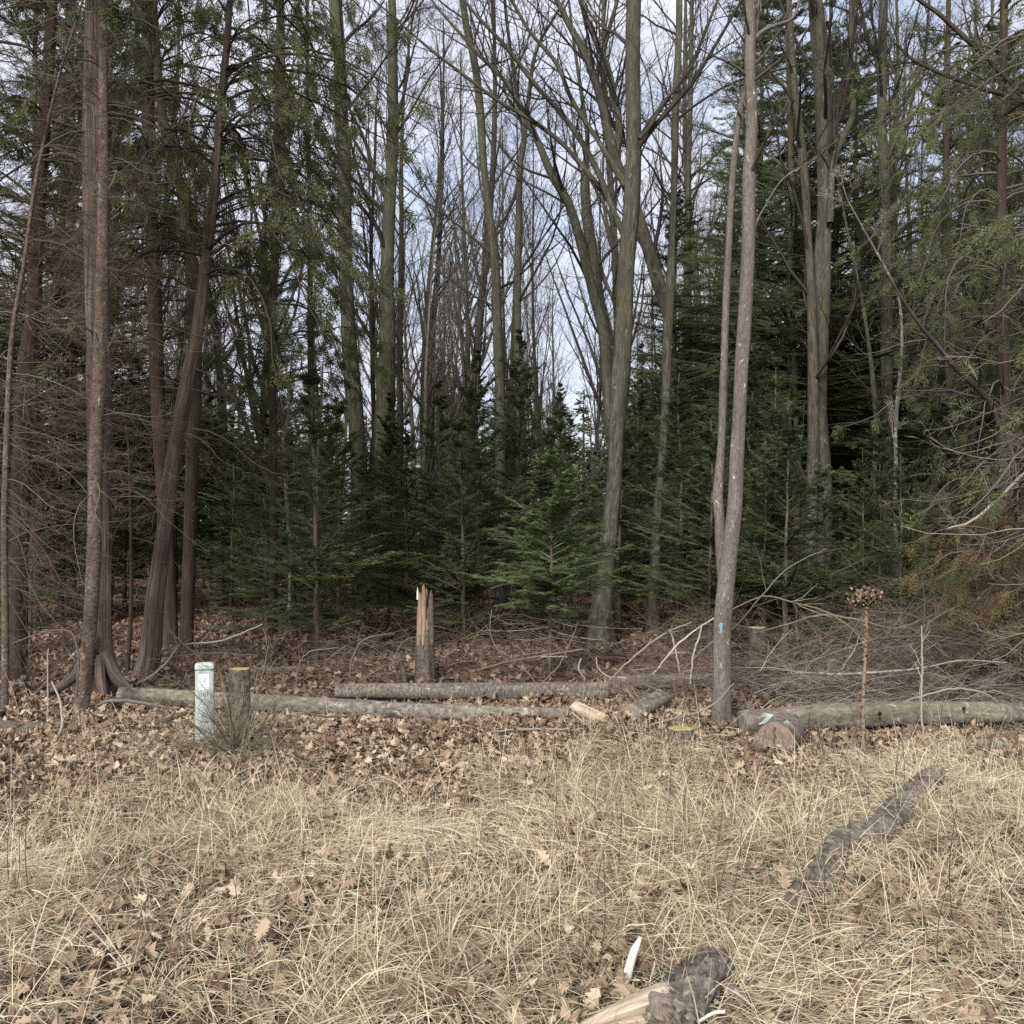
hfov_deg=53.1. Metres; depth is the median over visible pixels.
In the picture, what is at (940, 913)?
weed stem
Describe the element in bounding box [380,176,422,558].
bare tree
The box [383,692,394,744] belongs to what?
weed stem
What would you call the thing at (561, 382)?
bare tree
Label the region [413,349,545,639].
fir tree
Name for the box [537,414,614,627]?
fir tree
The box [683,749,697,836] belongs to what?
weed stem
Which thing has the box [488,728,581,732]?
fallen branch
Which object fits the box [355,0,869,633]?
bare tree
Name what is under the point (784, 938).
weed stem
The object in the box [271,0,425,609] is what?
bare tree
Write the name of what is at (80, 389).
bare tree
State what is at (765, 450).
fir tree
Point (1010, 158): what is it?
bare tree
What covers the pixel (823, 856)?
weed stem
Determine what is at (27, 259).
bare tree
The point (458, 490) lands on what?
fir tree
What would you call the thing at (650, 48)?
sky
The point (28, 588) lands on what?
fir tree
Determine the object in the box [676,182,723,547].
bare tree
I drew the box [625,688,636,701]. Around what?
fallen branch
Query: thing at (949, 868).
weed stem
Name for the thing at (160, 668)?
fallen branch
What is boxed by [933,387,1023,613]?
fir tree
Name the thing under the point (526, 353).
bare tree
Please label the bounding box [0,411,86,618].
fir tree
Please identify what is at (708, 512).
fir tree
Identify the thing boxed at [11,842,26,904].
weed stem
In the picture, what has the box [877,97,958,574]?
bare tree
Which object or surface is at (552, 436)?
fir tree
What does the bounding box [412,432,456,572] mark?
fir tree
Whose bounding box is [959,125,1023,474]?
bare tree
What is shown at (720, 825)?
weed stem
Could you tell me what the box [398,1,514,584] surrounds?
bare tree
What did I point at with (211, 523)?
fir tree
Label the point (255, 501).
fir tree
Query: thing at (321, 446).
fir tree
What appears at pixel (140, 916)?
weed stem
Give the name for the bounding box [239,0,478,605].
bare tree
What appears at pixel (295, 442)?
fir tree
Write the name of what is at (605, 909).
weed stem
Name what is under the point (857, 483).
fir tree
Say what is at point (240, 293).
bare tree
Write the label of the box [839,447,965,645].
fir tree
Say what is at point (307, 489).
fir tree
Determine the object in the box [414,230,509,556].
bare tree
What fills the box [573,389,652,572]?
fir tree
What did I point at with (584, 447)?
forest
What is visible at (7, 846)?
weed stem
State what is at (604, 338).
bare tree
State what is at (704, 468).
fir tree
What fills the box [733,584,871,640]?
fallen branch
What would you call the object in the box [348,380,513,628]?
fir tree
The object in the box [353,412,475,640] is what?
fir tree
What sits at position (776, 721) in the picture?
short log
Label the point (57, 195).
hemlock tree
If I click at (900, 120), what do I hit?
bare tree
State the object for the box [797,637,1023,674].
fallen branch
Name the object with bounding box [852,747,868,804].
weed stem
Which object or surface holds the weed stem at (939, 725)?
on the ground at (344, 779)
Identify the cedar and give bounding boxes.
[890,500,1023,691]
[905,542,1023,668]
[908,459,1023,666]
[944,497,1023,686]
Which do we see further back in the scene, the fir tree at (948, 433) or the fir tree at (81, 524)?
the fir tree at (81, 524)
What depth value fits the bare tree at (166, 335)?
19.90 m
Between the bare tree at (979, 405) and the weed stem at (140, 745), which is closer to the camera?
the weed stem at (140, 745)
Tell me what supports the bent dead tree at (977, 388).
on the ground at (344, 779)
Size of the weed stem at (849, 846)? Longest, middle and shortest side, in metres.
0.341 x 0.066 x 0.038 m
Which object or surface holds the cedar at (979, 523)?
on the ground at (344, 779)
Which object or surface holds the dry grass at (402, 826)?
on the ground at (344, 779)
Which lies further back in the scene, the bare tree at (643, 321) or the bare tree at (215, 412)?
the bare tree at (215, 412)
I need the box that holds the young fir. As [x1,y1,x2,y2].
[454,449,641,681]
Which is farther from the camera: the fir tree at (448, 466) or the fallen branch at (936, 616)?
the fir tree at (448, 466)
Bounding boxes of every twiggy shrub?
[0,619,121,689]
[117,626,330,774]
[143,615,201,688]
[757,600,913,680]
[817,580,959,688]
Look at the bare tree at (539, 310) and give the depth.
35.69 m
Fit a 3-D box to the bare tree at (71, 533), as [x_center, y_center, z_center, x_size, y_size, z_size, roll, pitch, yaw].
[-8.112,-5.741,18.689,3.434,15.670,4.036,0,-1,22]
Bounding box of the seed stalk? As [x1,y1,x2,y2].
[845,585,883,753]
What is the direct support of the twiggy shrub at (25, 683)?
on the ground at (344, 779)
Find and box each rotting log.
[783,764,944,911]
[910,738,1010,751]
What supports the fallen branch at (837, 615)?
on the brush undergrowth at (937, 651)
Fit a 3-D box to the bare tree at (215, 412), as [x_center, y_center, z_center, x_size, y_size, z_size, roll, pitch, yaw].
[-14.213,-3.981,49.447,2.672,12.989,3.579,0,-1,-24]
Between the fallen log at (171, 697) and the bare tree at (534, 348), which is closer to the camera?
the fallen log at (171, 697)
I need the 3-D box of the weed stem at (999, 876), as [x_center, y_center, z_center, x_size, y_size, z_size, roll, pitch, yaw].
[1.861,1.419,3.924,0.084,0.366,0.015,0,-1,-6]
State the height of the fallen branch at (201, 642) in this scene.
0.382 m
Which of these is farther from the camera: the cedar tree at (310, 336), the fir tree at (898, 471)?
the cedar tree at (310, 336)
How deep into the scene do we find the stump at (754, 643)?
10.91 m
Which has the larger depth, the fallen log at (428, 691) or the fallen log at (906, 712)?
the fallen log at (428, 691)
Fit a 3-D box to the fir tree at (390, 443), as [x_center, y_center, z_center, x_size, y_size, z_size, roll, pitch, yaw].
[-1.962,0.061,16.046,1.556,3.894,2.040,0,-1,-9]
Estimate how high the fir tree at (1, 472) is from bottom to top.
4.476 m
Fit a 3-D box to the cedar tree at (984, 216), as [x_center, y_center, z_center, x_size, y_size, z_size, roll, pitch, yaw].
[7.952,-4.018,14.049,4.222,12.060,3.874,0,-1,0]
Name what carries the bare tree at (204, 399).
on the ground at (344, 779)
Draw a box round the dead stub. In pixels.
[397,653,407,682]
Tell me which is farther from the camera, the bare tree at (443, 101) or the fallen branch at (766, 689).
the bare tree at (443, 101)
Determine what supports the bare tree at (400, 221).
on the ground at (344, 779)
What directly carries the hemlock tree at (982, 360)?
on the ground at (344, 779)
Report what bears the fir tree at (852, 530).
on the ground at (344, 779)
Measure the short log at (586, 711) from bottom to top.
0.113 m
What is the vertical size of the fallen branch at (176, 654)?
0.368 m
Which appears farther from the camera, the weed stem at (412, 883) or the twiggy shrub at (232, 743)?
the twiggy shrub at (232, 743)
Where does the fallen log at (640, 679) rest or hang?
on the ground at (344, 779)
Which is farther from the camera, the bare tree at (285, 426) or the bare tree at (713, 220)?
the bare tree at (713, 220)
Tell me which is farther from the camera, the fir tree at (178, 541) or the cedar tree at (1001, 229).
the fir tree at (178, 541)
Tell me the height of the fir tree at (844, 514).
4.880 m
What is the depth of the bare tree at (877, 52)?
17.02 m
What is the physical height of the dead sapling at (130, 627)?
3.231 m
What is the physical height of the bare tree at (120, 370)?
15.649 m
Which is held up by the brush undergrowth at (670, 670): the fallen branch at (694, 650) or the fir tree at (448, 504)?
the fallen branch at (694, 650)
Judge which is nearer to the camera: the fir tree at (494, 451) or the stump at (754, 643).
the stump at (754, 643)
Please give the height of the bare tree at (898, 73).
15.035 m
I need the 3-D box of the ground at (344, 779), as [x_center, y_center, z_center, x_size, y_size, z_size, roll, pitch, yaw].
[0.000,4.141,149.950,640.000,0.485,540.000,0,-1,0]
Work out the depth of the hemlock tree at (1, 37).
15.34 m
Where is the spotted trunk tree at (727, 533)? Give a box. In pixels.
[641,0,846,725]
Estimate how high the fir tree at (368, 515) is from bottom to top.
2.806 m
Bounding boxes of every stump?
[228,667,251,741]
[667,725,694,746]
[748,626,766,671]
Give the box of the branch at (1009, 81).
[864,0,1023,157]
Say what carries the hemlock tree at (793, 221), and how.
on the ground at (344, 779)
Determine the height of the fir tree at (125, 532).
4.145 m
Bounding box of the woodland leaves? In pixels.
[0,575,1023,702]
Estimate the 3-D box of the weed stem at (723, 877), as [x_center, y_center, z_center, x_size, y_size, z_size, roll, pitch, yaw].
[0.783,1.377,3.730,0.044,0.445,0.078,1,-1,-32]
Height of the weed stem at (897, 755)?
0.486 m
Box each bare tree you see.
[0,0,144,588]
[0,1,171,611]
[0,203,43,574]
[45,88,138,568]
[47,67,179,590]
[77,108,230,549]
[113,0,296,565]
[120,119,247,592]
[133,262,181,398]
[146,218,227,395]
[148,175,214,562]
[163,124,257,476]
[163,261,222,536]
[164,0,384,599]
[164,118,256,604]
[165,277,227,580]
[171,186,234,543]
[209,313,241,534]
[217,181,300,613]
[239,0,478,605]
[243,271,333,637]
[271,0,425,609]
[286,231,349,469]
[287,28,442,493]
[290,361,349,646]
[305,220,370,523]
[316,0,473,562]
[323,8,441,428]
[333,0,626,614]
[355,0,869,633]
[356,0,456,598]
[357,10,540,589]
[359,0,593,608]
[373,188,471,621]
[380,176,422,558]
[384,0,499,592]
[398,0,560,594]
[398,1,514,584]
[410,223,470,556]
[413,227,464,480]
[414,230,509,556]
[416,191,473,507]
[421,0,625,604]
[454,80,555,472]
[473,0,722,603]
[473,52,563,546]
[488,95,586,544]
[508,277,555,519]
[509,216,562,505]
[522,312,538,459]
[524,0,700,427]
[527,248,593,478]
[544,343,583,522]
[550,125,642,597]
[560,0,778,647]
[588,182,701,585]
[591,0,770,597]
[610,0,770,581]
[628,319,648,468]
[632,253,663,574]
[634,111,706,387]
[657,159,717,374]
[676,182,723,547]
[679,0,798,366]
[682,151,769,380]
[775,0,1019,620]
[807,148,905,627]
[816,140,906,634]
[828,0,970,500]
[839,1,938,565]
[868,3,961,542]
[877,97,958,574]
[894,0,1023,358]
[896,245,1017,619]
[905,0,1023,598]
[911,0,1015,600]
[918,247,1023,612]
[924,127,980,560]
[958,130,1023,501]
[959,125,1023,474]
[976,32,1023,535]
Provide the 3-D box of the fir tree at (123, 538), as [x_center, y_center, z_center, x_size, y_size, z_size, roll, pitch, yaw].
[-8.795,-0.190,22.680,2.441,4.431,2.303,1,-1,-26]
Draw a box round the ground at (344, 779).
[0,537,1023,1023]
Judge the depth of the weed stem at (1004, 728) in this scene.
6.60 m
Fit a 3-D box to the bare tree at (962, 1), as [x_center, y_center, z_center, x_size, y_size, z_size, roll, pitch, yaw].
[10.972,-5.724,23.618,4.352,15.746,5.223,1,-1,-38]
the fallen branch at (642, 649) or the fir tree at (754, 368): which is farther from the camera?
the fir tree at (754, 368)
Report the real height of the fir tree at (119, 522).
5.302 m
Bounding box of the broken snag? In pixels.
[414,584,435,682]
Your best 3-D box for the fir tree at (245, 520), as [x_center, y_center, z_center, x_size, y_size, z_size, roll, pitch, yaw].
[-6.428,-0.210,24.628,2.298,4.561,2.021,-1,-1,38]
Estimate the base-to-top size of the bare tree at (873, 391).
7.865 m
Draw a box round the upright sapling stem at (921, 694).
[908,623,928,734]
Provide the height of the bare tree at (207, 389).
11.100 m
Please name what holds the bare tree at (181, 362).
on the ground at (344, 779)
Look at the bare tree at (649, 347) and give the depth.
27.77 m
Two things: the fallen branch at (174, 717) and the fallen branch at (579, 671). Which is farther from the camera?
the fallen branch at (579, 671)
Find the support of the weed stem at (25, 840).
on the ground at (344, 779)
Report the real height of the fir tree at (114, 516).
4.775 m
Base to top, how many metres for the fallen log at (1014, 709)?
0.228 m
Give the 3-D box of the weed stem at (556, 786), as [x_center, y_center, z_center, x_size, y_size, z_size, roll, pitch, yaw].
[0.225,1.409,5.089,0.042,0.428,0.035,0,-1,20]
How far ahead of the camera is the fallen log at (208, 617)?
16.56 m
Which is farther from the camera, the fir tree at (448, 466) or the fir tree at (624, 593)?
the fir tree at (448, 466)
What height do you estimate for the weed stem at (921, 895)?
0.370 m
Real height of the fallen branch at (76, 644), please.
0.596 m
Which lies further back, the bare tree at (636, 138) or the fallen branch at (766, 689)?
the bare tree at (636, 138)
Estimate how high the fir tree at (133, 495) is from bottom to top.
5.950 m
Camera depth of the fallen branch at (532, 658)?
9.77 m
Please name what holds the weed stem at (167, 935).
on the ground at (344, 779)
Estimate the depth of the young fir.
10.01 m
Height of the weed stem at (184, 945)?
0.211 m
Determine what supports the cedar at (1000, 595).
on the ground at (344, 779)
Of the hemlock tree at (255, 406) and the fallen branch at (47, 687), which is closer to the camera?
the fallen branch at (47, 687)
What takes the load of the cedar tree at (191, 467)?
on the ground at (344, 779)
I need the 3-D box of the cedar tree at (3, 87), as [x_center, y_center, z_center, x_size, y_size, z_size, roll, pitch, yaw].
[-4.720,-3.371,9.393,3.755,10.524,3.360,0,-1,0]
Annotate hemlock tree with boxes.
[0,0,215,629]
[0,0,250,713]
[0,0,262,623]
[0,24,135,572]
[177,228,352,605]
[577,175,761,611]
[588,0,912,600]
[596,0,984,611]
[654,200,805,587]
[688,0,997,606]
[710,2,986,590]
[803,25,1023,600]
[865,1,1023,600]
[915,167,1023,608]
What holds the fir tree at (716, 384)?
on the ground at (344, 779)
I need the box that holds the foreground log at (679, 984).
[579,946,751,1023]
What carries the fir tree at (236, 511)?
on the ground at (344, 779)
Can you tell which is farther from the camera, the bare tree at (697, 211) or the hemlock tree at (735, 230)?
the bare tree at (697, 211)
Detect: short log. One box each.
[570,701,609,724]
[620,689,671,722]
[753,712,804,755]
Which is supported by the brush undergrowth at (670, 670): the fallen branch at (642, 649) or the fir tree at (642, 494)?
the fallen branch at (642, 649)
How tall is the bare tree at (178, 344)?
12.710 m
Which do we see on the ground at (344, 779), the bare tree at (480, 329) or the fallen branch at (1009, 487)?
the bare tree at (480, 329)
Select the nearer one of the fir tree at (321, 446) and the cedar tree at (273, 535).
the cedar tree at (273, 535)
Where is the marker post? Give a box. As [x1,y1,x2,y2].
[195,662,214,741]
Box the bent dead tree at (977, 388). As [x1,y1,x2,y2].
[855,250,1023,660]
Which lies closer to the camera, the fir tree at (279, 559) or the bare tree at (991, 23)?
the bare tree at (991, 23)
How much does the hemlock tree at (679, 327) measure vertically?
8.484 m
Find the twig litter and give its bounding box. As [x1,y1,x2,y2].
[0,619,1022,1023]
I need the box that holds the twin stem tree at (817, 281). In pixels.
[695,0,900,629]
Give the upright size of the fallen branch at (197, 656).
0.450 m
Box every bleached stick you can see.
[619,936,641,998]
[697,1010,724,1022]
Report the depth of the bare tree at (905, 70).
24.35 m
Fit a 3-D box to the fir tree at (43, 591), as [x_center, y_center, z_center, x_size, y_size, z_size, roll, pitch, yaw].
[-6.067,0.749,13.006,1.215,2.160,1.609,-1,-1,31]
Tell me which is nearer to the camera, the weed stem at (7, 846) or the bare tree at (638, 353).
the weed stem at (7, 846)
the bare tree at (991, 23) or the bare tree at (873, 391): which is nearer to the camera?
the bare tree at (873, 391)
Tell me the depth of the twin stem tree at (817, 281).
15.79 m
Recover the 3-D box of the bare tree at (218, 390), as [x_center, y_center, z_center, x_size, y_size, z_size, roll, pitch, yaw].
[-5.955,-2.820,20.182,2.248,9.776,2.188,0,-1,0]
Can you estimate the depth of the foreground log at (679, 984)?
3.05 m
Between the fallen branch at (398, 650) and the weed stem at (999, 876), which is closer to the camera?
the weed stem at (999, 876)
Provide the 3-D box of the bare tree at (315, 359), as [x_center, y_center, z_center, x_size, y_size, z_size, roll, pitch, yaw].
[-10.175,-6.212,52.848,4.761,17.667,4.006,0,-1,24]
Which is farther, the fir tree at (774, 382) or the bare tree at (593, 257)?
the bare tree at (593, 257)
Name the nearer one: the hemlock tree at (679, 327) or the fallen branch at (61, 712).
the fallen branch at (61, 712)
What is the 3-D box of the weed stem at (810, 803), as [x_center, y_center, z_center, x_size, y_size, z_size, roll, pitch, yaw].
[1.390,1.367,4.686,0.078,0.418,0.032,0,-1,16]
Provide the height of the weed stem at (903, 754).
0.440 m
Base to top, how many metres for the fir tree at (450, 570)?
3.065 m
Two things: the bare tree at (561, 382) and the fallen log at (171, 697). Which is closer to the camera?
the fallen log at (171, 697)
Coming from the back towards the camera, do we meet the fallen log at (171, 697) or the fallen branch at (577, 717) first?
the fallen log at (171, 697)
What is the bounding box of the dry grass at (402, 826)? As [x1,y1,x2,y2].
[0,666,1023,1023]
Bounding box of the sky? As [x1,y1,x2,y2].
[0,0,1023,533]
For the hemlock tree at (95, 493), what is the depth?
8.32 m
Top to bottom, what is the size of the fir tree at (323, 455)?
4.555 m
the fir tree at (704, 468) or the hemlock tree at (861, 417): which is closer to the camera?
the fir tree at (704, 468)
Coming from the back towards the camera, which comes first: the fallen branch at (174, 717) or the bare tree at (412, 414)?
the bare tree at (412, 414)
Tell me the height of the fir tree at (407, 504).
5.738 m
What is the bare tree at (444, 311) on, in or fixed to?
on the ground at (344, 779)
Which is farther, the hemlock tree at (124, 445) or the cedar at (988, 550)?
the hemlock tree at (124, 445)
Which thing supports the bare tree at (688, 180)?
on the ground at (344, 779)
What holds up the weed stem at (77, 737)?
on the ground at (344, 779)
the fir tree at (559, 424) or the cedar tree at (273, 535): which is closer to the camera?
the cedar tree at (273, 535)
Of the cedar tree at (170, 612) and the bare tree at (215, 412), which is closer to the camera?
the cedar tree at (170, 612)
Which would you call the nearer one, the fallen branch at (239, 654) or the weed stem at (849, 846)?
the weed stem at (849, 846)
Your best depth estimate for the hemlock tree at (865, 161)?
21.09 m
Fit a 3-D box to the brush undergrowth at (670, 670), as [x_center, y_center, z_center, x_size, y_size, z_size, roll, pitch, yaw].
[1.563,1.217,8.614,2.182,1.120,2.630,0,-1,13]
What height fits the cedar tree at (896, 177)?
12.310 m
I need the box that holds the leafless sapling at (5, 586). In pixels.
[0,0,213,709]
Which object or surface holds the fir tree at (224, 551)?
on the ground at (344, 779)
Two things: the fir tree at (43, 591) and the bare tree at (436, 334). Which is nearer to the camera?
the fir tree at (43, 591)
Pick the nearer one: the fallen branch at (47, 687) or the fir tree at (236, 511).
the fallen branch at (47, 687)
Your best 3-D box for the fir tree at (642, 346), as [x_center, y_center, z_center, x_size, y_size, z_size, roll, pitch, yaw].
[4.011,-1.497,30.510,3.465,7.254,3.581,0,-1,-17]
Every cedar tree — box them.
[0,0,183,671]
[0,0,201,680]
[0,0,249,699]
[0,0,303,646]
[9,0,341,655]
[14,0,453,682]
[135,0,398,637]
[208,0,402,626]
[818,0,1023,646]
[831,0,1023,619]
[881,4,1023,682]
[932,47,1023,571]
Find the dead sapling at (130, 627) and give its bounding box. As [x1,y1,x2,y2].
[74,395,187,672]
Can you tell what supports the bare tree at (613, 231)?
on the ground at (344, 779)
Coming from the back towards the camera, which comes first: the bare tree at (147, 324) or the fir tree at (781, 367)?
the bare tree at (147, 324)
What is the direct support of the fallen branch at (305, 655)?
on the brush undergrowth at (393, 642)
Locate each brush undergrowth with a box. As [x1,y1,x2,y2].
[0,590,376,694]
[273,582,821,695]
[556,588,832,709]
[609,510,1023,731]
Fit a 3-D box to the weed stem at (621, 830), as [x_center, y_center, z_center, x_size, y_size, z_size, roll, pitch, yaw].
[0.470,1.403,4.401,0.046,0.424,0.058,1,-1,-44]
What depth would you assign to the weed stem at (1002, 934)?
3.51 m
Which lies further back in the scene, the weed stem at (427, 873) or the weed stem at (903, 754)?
the weed stem at (903, 754)
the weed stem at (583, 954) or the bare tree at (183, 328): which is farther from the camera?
the bare tree at (183, 328)
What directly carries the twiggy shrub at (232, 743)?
on the ground at (344, 779)
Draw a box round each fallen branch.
[7,623,84,694]
[25,648,48,722]
[51,681,74,734]
[92,696,177,709]
[132,644,180,685]
[153,712,186,723]
[162,616,262,649]
[168,634,185,672]
[173,652,254,658]
[175,636,221,681]
[296,641,336,689]
[297,709,370,717]
[349,623,394,680]
[394,634,423,682]
[475,609,534,681]
[477,649,582,678]
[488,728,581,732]
[541,656,566,657]
[543,622,577,681]
[572,712,594,733]
[577,658,585,679]
[596,657,625,678]
[609,622,692,680]
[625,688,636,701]
[644,684,733,727]
[651,618,713,675]
[665,770,687,794]
[670,631,679,674]
[680,625,702,683]
[731,669,806,702]
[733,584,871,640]
[737,596,963,679]
[753,602,942,654]
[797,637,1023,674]
[873,572,1023,669]
[905,672,998,701]
[947,455,1023,528]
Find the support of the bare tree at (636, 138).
on the ground at (344, 779)
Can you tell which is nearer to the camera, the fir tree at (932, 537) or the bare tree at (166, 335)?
the bare tree at (166, 335)
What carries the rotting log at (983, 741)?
on the ground at (344, 779)
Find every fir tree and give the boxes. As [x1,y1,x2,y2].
[0,389,10,570]
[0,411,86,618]
[0,489,84,645]
[0,497,71,638]
[40,420,119,619]
[45,477,138,554]
[47,419,149,578]
[65,377,178,574]
[77,395,183,608]
[79,441,149,591]
[81,447,149,568]
[121,437,182,578]
[128,430,221,599]
[135,431,198,573]
[173,390,238,588]
[174,391,260,612]
[176,416,297,621]
[180,378,250,556]
[202,426,253,586]
[203,410,256,589]
[209,365,422,663]
[216,406,333,628]
[223,439,345,633]
[244,398,436,649]
[277,409,324,576]
[277,426,309,575]
[278,384,348,565]
[280,416,350,563]
[297,409,350,589]
[301,396,350,559]
[320,442,400,629]
[341,392,429,628]
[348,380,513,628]
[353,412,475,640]
[368,400,437,557]
[368,433,412,566]
[375,416,538,644]
[392,425,420,561]
[407,393,492,560]
[412,418,485,555]
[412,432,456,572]
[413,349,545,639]
[435,393,489,548]
[444,328,588,631]
[452,398,532,547]
[470,381,540,601]
[472,417,620,643]
[478,387,541,564]
[511,380,602,605]
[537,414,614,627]
[557,417,693,627]
[564,450,603,578]
[564,452,599,558]
[572,370,695,618]
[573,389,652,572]
[575,430,644,580]
[593,353,706,595]
[597,360,752,649]
[603,340,668,579]
[604,390,668,587]
[633,403,795,657]
[651,314,844,636]
[662,383,747,587]
[671,339,795,624]
[681,441,855,646]
[685,306,864,604]
[692,356,875,649]
[699,400,873,662]
[753,466,905,648]
[771,360,919,606]
[811,447,920,642]
[824,396,948,633]
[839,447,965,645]
[845,454,877,585]
[854,438,967,579]
[866,399,987,574]
[874,407,1022,628]
[902,393,943,566]
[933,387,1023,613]
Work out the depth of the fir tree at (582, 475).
35.14 m
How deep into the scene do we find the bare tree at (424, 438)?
17.02 m
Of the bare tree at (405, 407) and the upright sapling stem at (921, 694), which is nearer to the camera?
the upright sapling stem at (921, 694)
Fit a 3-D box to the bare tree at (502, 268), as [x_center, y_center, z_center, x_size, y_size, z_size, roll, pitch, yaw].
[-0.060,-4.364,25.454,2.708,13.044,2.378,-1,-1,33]
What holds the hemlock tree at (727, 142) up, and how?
on the ground at (344, 779)
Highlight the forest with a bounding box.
[43,350,1023,560]
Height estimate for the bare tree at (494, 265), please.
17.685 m
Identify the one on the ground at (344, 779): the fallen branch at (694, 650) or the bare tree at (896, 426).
the bare tree at (896, 426)
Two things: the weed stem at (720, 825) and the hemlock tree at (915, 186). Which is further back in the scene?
the hemlock tree at (915, 186)
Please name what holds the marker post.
on the ground at (344, 779)
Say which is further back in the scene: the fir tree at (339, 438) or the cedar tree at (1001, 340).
the fir tree at (339, 438)
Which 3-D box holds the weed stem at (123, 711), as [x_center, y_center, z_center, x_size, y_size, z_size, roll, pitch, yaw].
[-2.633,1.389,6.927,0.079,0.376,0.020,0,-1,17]
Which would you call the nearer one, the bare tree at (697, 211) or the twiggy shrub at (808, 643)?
the twiggy shrub at (808, 643)
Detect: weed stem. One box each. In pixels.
[2,809,11,882]
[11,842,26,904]
[21,781,32,908]
[71,708,80,768]
[119,691,125,737]
[133,705,145,776]
[136,893,148,944]
[163,899,171,968]
[179,913,190,982]
[229,861,241,944]
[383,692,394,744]
[405,836,422,939]
[426,851,431,891]
[470,678,478,740]
[541,722,545,761]
[554,753,559,824]
[576,926,598,991]
[596,821,612,893]
[597,852,615,974]
[617,793,622,867]
[668,735,670,813]
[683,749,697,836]
[699,748,711,821]
[713,773,728,869]
[716,830,738,927]
[725,821,742,937]
[778,907,789,974]
[784,776,797,823]
[807,765,821,840]
[815,798,826,922]
[843,812,850,876]
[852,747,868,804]
[858,701,865,773]
[861,753,870,799]
[895,727,903,793]
[898,728,910,785]
[916,846,929,951]
[936,870,954,966]
[937,697,946,755]
[945,785,962,863]
[945,808,957,931]
[987,836,1007,918]
[996,700,1006,757]
[996,905,1009,973]
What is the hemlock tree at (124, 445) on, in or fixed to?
on the ground at (344, 779)
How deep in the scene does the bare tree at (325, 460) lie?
13.00 m
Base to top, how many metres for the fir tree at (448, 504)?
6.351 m
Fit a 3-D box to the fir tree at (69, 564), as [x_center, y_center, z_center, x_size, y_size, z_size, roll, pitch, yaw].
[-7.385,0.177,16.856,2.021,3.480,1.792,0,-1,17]
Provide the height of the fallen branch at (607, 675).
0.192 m
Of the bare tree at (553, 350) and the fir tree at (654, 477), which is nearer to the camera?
the fir tree at (654, 477)
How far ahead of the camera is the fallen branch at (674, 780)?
5.87 m
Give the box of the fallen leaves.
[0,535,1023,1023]
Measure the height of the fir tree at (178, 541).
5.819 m
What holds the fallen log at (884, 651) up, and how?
on the brush undergrowth at (937, 651)
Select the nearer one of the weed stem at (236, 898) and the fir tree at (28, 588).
the weed stem at (236, 898)
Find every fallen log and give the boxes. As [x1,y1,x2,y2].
[0,720,87,734]
[9,681,57,686]
[116,687,569,720]
[194,614,333,620]
[194,624,277,634]
[250,666,296,673]
[334,682,607,700]
[604,673,712,689]
[737,701,1006,732]
[826,645,915,667]
[1002,703,1023,724]
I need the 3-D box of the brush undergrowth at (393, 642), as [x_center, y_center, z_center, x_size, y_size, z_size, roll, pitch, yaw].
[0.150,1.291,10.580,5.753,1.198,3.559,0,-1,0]
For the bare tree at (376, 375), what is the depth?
21.96 m
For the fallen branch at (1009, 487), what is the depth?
8.99 m
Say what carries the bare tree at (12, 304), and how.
on the ground at (344, 779)
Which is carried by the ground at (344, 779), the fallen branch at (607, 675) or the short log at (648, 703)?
the short log at (648, 703)
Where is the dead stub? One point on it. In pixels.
(403, 669)
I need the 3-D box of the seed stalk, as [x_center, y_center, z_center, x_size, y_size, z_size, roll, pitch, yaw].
[2.312,1.058,6.683,0.234,1.165,0.150,0,-1,8]
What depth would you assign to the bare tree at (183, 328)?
49.07 m
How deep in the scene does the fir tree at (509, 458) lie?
20.31 m
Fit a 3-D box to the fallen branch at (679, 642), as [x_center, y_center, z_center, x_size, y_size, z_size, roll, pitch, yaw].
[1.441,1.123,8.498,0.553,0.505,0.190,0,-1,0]
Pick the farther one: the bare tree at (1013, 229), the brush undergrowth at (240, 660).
the bare tree at (1013, 229)
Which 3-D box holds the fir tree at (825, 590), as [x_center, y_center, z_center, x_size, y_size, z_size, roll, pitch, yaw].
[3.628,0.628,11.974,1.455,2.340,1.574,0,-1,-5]
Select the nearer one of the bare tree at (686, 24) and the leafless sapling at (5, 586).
the leafless sapling at (5, 586)
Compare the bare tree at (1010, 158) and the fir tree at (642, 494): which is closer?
the bare tree at (1010, 158)
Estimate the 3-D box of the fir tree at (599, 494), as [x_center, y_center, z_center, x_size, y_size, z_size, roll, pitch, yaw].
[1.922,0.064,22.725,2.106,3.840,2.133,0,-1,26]
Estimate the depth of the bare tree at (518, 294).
19.52 m
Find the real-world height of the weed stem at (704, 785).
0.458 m
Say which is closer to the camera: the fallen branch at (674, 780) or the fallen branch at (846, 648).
the fallen branch at (674, 780)
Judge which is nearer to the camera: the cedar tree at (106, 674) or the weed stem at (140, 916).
the weed stem at (140, 916)
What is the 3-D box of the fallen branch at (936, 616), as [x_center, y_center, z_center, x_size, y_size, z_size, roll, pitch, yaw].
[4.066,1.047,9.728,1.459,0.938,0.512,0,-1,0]
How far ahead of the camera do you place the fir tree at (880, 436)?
14.44 m
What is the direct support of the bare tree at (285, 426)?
on the ground at (344, 779)

